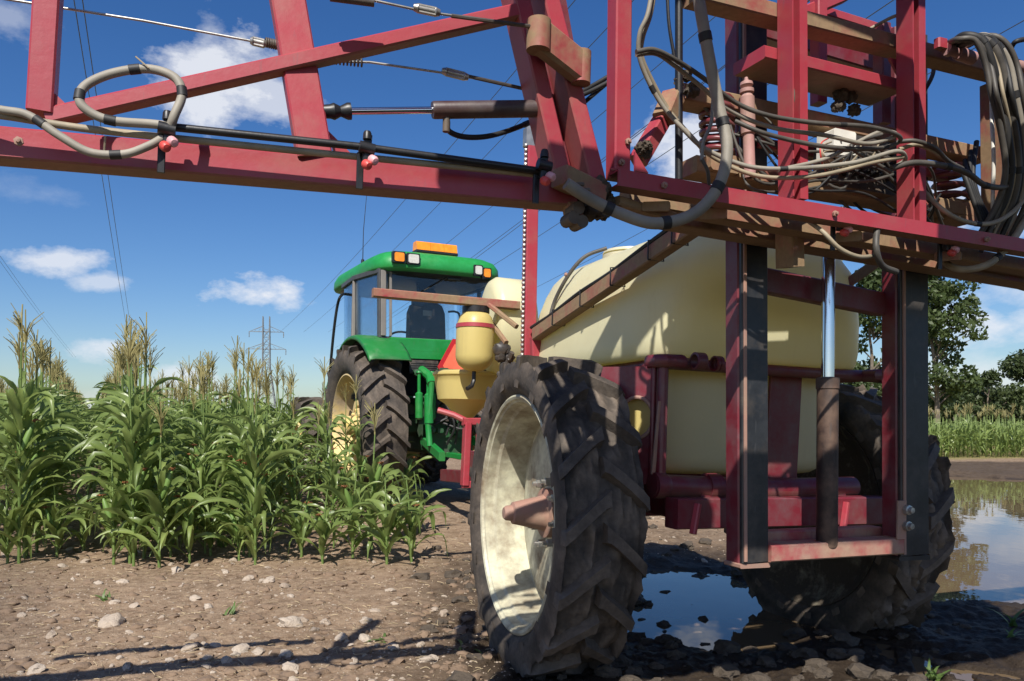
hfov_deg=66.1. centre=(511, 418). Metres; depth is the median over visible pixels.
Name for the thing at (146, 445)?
corn plant
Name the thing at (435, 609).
stone
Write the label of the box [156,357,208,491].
corn plant
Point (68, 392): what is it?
corn plant
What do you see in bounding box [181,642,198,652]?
stone
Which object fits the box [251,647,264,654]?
stone
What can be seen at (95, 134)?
power line
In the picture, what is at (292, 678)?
stone
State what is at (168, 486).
corn plant
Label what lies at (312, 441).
corn plant
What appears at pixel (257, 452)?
corn plant
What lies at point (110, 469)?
corn plant
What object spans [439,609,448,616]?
stone
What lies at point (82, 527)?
corn plant
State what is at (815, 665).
mud clods
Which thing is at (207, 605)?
stone
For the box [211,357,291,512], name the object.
corn plant
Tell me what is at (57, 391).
corn plant
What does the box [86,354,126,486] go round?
corn plant
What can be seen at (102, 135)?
power line
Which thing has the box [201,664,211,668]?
stone
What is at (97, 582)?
stone
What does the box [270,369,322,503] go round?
corn plant
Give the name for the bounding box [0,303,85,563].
corn plant
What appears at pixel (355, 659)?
stone
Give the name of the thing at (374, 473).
corn plant
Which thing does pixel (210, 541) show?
corn plant
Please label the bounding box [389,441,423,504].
corn plant
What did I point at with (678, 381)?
crop sprayer
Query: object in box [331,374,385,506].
corn plant
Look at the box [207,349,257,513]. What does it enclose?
corn plant
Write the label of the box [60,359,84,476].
corn plant
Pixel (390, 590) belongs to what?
stone
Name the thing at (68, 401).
corn plant
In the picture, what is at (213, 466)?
corn plant
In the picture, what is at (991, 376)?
rounded bush
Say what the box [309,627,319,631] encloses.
stone
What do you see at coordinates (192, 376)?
corn plant
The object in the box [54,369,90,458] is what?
corn plant
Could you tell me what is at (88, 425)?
corn plant
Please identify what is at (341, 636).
stone
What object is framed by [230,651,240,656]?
stone
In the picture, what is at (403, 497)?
corn plant
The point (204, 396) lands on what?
corn plant
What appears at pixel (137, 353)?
corn plant
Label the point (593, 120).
power line
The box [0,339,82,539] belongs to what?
corn plant
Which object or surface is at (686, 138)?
power line
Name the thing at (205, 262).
sky
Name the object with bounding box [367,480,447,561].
corn plant
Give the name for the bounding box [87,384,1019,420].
wood
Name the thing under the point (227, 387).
corn plant
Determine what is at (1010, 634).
sprout
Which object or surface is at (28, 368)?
corn plant
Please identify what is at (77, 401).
corn plant
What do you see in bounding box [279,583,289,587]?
stone
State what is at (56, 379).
corn plant
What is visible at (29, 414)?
corn plant
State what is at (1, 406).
corn plant
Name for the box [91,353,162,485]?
corn plant
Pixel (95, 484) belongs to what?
corn plant
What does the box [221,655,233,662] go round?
stone
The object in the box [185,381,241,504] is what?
corn plant
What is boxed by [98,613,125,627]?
stone
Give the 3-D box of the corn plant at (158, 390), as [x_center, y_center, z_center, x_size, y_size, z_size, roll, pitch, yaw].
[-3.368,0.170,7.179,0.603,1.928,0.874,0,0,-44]
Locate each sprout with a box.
[988,608,1023,625]
[1005,627,1023,637]
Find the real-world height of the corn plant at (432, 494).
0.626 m
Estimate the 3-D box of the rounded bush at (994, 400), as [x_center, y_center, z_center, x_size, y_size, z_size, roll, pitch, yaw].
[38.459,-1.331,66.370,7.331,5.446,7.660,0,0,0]
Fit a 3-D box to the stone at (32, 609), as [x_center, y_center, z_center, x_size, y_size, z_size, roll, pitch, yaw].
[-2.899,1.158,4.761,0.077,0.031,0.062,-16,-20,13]
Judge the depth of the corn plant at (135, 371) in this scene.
7.30 m
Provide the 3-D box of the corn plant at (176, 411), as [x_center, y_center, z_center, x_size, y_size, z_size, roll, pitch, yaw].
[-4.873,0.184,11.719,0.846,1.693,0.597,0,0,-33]
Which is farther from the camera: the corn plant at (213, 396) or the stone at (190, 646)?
the corn plant at (213, 396)
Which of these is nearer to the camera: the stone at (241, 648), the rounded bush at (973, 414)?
the stone at (241, 648)
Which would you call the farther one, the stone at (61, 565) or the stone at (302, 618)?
the stone at (61, 565)
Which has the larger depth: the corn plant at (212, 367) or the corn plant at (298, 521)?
the corn plant at (212, 367)
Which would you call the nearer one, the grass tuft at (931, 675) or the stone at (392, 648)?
the grass tuft at (931, 675)
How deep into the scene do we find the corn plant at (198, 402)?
9.05 m
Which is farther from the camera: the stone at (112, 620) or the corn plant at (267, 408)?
the corn plant at (267, 408)
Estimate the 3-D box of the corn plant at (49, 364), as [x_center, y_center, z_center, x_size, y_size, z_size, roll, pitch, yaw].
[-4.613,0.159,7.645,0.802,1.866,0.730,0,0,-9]
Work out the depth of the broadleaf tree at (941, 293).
43.07 m
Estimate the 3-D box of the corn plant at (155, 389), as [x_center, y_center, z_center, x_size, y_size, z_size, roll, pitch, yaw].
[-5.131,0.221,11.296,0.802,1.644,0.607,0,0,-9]
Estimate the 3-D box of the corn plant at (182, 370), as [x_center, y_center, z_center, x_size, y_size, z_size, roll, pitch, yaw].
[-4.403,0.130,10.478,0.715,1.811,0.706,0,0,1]
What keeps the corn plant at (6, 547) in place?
on the ground
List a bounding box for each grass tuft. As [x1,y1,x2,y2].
[93,589,113,601]
[213,536,231,547]
[222,601,241,615]
[366,633,385,642]
[454,640,481,652]
[925,657,949,680]
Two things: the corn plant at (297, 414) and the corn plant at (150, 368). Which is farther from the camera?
the corn plant at (297, 414)
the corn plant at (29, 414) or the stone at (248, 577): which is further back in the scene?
the corn plant at (29, 414)
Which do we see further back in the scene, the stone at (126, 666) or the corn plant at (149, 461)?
the corn plant at (149, 461)
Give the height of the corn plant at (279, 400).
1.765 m
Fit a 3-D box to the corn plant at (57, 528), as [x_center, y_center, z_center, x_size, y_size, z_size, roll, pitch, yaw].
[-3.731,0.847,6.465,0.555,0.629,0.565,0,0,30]
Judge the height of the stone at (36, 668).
0.055 m
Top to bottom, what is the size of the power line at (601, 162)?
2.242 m
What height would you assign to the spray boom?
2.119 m
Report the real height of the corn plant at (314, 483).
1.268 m
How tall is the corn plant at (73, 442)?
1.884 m
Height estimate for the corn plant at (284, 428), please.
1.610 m
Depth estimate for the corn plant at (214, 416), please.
7.05 m
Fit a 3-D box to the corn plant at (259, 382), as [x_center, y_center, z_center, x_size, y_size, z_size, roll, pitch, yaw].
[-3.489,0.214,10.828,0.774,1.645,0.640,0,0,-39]
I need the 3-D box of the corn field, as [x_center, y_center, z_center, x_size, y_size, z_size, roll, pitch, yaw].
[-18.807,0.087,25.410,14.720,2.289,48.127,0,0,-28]
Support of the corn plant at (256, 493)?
on the ground
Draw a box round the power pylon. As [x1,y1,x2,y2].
[246,316,285,407]
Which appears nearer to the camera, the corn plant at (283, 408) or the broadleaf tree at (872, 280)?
the corn plant at (283, 408)
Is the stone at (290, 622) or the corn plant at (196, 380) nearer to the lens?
the stone at (290, 622)
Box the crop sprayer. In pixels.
[372,19,954,676]
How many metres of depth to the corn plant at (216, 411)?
9.28 m
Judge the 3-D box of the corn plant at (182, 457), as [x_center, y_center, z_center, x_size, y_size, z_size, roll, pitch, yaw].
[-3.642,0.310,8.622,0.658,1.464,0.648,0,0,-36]
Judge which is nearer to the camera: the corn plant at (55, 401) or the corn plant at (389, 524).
the corn plant at (389, 524)
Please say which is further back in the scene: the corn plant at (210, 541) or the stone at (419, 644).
the corn plant at (210, 541)
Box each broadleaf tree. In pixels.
[841,260,871,347]
[841,268,881,396]
[880,274,989,426]
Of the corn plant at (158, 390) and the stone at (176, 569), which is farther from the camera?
the corn plant at (158, 390)
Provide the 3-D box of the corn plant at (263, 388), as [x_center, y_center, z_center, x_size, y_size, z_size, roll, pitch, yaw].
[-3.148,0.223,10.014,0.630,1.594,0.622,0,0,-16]
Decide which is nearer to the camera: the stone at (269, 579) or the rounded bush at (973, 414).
the stone at (269, 579)
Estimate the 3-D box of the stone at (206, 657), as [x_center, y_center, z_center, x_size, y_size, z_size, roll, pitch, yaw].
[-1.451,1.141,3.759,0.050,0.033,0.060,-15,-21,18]
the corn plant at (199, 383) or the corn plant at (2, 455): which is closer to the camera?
the corn plant at (2, 455)
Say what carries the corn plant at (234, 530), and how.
on the ground
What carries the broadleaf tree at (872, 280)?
on the ground
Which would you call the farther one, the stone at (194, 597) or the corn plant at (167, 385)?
the corn plant at (167, 385)
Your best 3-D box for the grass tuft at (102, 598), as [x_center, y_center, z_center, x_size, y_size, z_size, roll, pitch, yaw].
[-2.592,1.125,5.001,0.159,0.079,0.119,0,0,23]
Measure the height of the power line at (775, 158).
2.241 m
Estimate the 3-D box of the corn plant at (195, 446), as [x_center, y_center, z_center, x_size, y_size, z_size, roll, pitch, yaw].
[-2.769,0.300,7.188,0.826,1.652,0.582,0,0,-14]
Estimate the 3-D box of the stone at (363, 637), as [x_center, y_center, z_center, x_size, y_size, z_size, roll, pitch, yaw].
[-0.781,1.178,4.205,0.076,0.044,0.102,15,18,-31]
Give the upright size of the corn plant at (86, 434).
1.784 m
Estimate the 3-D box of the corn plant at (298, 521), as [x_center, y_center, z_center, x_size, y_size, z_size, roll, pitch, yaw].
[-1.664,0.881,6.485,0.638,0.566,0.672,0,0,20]
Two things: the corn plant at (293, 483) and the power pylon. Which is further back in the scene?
the power pylon
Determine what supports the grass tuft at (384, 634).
on the ground
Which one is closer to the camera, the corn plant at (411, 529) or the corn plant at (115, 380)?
the corn plant at (411, 529)
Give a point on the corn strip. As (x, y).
(1003, 437)
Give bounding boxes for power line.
[73,0,125,321]
[82,0,131,332]
[288,0,574,324]
[305,0,633,330]
[330,17,714,330]
[335,0,808,347]
[387,0,809,320]
[388,0,893,327]
[446,20,1023,330]
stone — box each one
[17,612,26,616]
[26,607,38,611]
[27,663,45,674]
[45,630,56,638]
[58,563,66,567]
[80,558,90,562]
[93,580,102,584]
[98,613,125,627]
[108,599,120,604]
[116,579,129,583]
[122,664,130,669]
[129,602,138,607]
[165,657,174,661]
[171,566,183,572]
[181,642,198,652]
[188,633,198,639]
[189,595,201,600]
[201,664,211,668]
[202,654,213,660]
[204,603,212,608]
[209,642,221,646]
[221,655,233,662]
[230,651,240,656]
[231,643,248,652]
[242,575,254,580]
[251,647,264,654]
[262,577,274,582]
[277,616,302,627]
[278,649,292,657]
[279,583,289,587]
[282,661,298,670]
[288,676,297,680]
[299,616,308,621]
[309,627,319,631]
[320,618,331,624]
[334,632,347,640]
[351,657,357,662]
[358,633,371,641]
[359,616,372,623]
[368,608,380,611]
[385,588,395,591]
[387,646,397,650]
[416,641,424,646]
[416,656,436,662]
[428,654,438,662]
[430,607,438,611]
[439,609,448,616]
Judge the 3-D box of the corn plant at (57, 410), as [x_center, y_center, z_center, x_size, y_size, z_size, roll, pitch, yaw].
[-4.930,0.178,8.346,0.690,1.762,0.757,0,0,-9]
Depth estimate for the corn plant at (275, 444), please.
7.60 m
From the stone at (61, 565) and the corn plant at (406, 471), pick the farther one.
the corn plant at (406, 471)
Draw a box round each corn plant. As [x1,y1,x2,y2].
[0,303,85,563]
[0,309,85,558]
[0,328,84,533]
[0,328,84,555]
[0,334,66,536]
[0,338,85,498]
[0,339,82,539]
[0,339,87,521]
[0,340,75,528]
[0,341,94,552]
[0,348,70,490]
[0,350,85,534]
[0,361,68,540]
[0,381,11,483]
[0,480,44,563]
[4,359,78,494]
[7,335,75,481]
[7,348,71,507]
[9,348,77,490]
[25,485,97,556]
[36,480,100,550]
[39,361,80,448]
[44,375,86,475]
[45,365,83,501]
[51,352,92,456]
[52,358,91,493]
[53,356,80,488]
[54,360,87,472]
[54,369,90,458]
[54,452,162,564]
[57,375,86,472]
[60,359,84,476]
[60,371,85,488]
[61,342,163,520]
[62,319,182,563]
[63,373,88,463]
[72,322,194,555]
[72,339,164,566]
[73,341,173,543]
[75,343,159,521]
[77,312,202,558]
[77,314,172,484]
[77,334,189,490]
[79,341,126,459]
[80,369,118,466]
[82,363,116,475]
[85,349,127,468]
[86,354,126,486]
[89,329,182,538]
[89,370,153,490]
[90,359,155,455]
[91,341,173,492]
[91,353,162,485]
[92,356,183,484]
[94,398,208,567]
[108,342,188,524]
[111,334,176,476]
[121,355,188,518]
[138,485,205,556]
[149,471,238,563]
[151,380,172,436]
[153,380,187,476]
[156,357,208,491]
[158,369,177,434]
[161,363,187,460]
[163,361,240,519]
[165,375,192,442]
[166,354,237,513]
[166,368,246,553]
[167,491,247,555]
[168,375,187,433]
[168,381,200,495]
[173,372,205,436]
[174,351,218,415]
[174,391,181,485]
[176,368,223,489]
[176,368,234,491]
[176,384,218,529]
[178,351,234,485]
[179,358,234,428]
[185,349,236,519]
[185,369,197,401]
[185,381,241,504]
[189,358,308,564]
[191,335,284,543]
[193,376,262,533]
[193,500,282,560]
[194,360,227,426]
[195,345,281,556]
[196,369,295,555]
[204,358,288,560]
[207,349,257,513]
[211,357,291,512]
[212,373,234,415]
[214,343,281,486]
[214,373,229,409]
[220,374,279,505]
[221,369,260,503]
[223,388,283,513]
[255,377,274,415]
[257,362,316,543]
[258,374,277,421]
[259,365,300,517]
[259,381,280,491]
[259,396,330,520]
[260,357,296,504]
[260,368,304,512]
[265,365,316,504]
[268,491,346,556]
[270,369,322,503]
[272,364,321,501]
[272,385,314,496]
[274,372,321,508]
[286,402,349,529]
[288,489,361,563]
[297,357,356,506]
[297,401,354,548]
[298,381,347,484]
[303,446,364,520]
[313,464,395,557]
[324,385,359,506]
[328,401,424,549]
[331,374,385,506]
[335,477,420,563]
[350,465,413,517]
[365,480,425,540]
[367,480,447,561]
[383,456,434,498]
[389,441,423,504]
[392,471,451,533]
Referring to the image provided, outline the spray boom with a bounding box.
[0,0,1023,290]
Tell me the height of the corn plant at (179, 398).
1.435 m
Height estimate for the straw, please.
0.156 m
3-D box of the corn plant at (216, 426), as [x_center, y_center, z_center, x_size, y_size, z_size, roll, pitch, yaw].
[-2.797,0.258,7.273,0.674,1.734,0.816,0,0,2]
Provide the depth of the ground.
4.77 m
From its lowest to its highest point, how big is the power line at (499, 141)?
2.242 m
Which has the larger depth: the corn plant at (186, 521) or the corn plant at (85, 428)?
the corn plant at (85, 428)
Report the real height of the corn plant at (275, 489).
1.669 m
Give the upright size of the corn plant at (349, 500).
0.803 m
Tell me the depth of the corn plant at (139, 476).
6.05 m
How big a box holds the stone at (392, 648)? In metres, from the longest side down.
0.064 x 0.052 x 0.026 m
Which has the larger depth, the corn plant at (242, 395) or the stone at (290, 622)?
the corn plant at (242, 395)
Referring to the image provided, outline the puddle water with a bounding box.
[627,476,1023,680]
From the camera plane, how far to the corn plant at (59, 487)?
9.36 m
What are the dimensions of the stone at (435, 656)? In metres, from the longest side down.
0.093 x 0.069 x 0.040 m
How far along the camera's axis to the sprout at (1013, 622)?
4.70 m
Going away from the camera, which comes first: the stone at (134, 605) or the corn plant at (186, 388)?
the stone at (134, 605)
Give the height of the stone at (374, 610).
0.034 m
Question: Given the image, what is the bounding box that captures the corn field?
[1,374,210,451]
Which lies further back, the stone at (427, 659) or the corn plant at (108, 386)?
the corn plant at (108, 386)
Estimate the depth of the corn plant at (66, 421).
7.92 m
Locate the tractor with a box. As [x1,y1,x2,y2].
[287,196,497,504]
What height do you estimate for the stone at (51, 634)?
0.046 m
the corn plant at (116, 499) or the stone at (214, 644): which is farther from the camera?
the corn plant at (116, 499)
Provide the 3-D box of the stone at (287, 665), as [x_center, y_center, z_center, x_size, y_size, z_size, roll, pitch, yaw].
[-1.036,1.167,3.682,0.090,0.039,0.067,16,27,2]
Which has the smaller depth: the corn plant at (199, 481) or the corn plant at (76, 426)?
the corn plant at (199, 481)
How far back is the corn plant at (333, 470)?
6.96 m
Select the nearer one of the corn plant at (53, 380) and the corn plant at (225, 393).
the corn plant at (53, 380)
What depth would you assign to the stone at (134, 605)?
4.82 m
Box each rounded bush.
[929,371,1004,423]
[930,385,988,424]
[955,368,1023,430]
[979,349,1023,421]
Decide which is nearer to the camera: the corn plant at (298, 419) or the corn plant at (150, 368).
the corn plant at (150, 368)
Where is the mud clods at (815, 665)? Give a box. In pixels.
[408,516,971,680]
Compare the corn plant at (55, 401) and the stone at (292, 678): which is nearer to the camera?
the stone at (292, 678)
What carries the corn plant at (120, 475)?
on the ground
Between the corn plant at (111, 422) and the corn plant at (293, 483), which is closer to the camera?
the corn plant at (293, 483)
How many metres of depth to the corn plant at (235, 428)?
6.48 m
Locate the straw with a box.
[0,533,513,680]
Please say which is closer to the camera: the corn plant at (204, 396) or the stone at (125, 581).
the stone at (125, 581)
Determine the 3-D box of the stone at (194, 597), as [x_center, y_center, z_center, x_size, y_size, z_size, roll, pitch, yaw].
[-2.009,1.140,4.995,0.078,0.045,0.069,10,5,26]
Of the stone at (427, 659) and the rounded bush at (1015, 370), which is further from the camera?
the rounded bush at (1015, 370)
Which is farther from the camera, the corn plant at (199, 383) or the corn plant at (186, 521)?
the corn plant at (199, 383)
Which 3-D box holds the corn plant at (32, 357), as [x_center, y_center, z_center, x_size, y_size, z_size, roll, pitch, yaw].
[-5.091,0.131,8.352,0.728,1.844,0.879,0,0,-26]
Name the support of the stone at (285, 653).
on the ground
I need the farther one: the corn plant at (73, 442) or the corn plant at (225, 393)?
the corn plant at (225, 393)
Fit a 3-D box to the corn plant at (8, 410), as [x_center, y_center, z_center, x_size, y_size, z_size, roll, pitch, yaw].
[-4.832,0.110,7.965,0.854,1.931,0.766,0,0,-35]
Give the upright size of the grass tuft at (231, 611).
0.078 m
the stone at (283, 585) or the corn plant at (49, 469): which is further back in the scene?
the corn plant at (49, 469)
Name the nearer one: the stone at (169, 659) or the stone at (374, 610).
the stone at (169, 659)
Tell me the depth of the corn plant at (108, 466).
7.70 m
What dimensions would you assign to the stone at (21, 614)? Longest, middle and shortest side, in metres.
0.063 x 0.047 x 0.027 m
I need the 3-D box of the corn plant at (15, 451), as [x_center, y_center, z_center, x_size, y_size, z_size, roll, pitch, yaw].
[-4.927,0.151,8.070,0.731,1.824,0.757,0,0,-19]
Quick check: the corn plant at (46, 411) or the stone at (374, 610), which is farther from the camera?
the corn plant at (46, 411)
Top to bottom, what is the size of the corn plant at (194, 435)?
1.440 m
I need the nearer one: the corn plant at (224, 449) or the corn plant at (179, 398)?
the corn plant at (224, 449)
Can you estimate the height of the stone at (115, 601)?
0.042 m
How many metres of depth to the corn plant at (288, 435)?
9.44 m
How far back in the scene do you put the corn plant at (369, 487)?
8.27 m
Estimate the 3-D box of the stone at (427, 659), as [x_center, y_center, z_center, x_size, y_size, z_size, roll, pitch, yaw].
[-0.413,1.181,3.851,0.108,0.043,0.088,8,-25,-19]
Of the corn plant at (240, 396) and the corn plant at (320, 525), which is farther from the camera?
the corn plant at (240, 396)
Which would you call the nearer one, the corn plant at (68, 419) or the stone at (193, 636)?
the stone at (193, 636)
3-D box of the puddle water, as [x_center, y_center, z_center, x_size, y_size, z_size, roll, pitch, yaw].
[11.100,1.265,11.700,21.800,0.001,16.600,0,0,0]
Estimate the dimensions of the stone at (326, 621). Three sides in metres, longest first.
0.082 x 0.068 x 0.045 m
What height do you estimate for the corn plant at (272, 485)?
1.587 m
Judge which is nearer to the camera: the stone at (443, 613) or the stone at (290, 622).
the stone at (290, 622)
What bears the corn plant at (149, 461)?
on the ground
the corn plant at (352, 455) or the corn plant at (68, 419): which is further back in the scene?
the corn plant at (68, 419)
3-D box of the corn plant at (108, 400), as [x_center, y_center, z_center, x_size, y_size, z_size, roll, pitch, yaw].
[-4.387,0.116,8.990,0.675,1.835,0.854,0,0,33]
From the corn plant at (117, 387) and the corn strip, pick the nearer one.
the corn plant at (117, 387)
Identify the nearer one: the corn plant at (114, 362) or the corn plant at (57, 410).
the corn plant at (57, 410)
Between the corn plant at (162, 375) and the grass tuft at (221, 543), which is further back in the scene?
the corn plant at (162, 375)
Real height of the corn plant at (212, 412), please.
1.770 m
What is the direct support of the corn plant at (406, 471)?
on the ground
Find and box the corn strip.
[928,402,1023,457]
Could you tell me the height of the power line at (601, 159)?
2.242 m
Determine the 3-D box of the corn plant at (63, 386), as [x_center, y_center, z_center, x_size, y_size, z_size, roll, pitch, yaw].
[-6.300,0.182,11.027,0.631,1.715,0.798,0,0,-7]
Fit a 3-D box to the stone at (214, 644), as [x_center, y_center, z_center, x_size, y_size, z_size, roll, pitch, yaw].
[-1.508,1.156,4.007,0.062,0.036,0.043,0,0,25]
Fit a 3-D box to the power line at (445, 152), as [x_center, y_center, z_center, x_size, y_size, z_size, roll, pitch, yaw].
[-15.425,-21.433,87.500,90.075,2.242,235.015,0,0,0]
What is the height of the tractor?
3.950 m
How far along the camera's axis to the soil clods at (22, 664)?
4.34 m
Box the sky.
[0,0,1023,413]
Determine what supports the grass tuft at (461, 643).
on the ground
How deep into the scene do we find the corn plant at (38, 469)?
6.50 m
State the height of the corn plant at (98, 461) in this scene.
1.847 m
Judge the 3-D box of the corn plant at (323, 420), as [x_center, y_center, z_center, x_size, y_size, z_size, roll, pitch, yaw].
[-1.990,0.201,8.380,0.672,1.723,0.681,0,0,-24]
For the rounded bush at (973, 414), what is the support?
on the ground
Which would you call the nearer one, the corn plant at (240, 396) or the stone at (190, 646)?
the stone at (190, 646)
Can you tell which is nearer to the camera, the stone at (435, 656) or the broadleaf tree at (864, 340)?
the stone at (435, 656)
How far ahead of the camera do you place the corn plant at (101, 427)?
6.89 m
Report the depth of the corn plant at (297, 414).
8.71 m
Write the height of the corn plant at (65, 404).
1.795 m
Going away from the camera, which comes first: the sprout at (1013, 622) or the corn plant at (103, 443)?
the sprout at (1013, 622)
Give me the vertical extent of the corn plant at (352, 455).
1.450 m
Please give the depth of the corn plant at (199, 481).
6.65 m
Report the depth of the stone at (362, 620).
4.53 m
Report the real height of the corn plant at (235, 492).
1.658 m
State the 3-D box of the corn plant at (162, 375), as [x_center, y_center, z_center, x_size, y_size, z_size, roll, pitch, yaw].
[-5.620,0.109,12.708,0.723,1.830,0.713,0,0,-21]
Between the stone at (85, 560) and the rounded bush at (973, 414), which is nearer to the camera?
the stone at (85, 560)
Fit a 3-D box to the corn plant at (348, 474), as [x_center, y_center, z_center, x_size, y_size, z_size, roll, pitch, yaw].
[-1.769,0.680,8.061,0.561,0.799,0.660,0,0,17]
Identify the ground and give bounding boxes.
[0,428,1023,680]
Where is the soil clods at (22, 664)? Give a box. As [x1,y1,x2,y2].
[0,515,492,680]
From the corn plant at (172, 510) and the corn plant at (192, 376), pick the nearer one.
the corn plant at (172, 510)

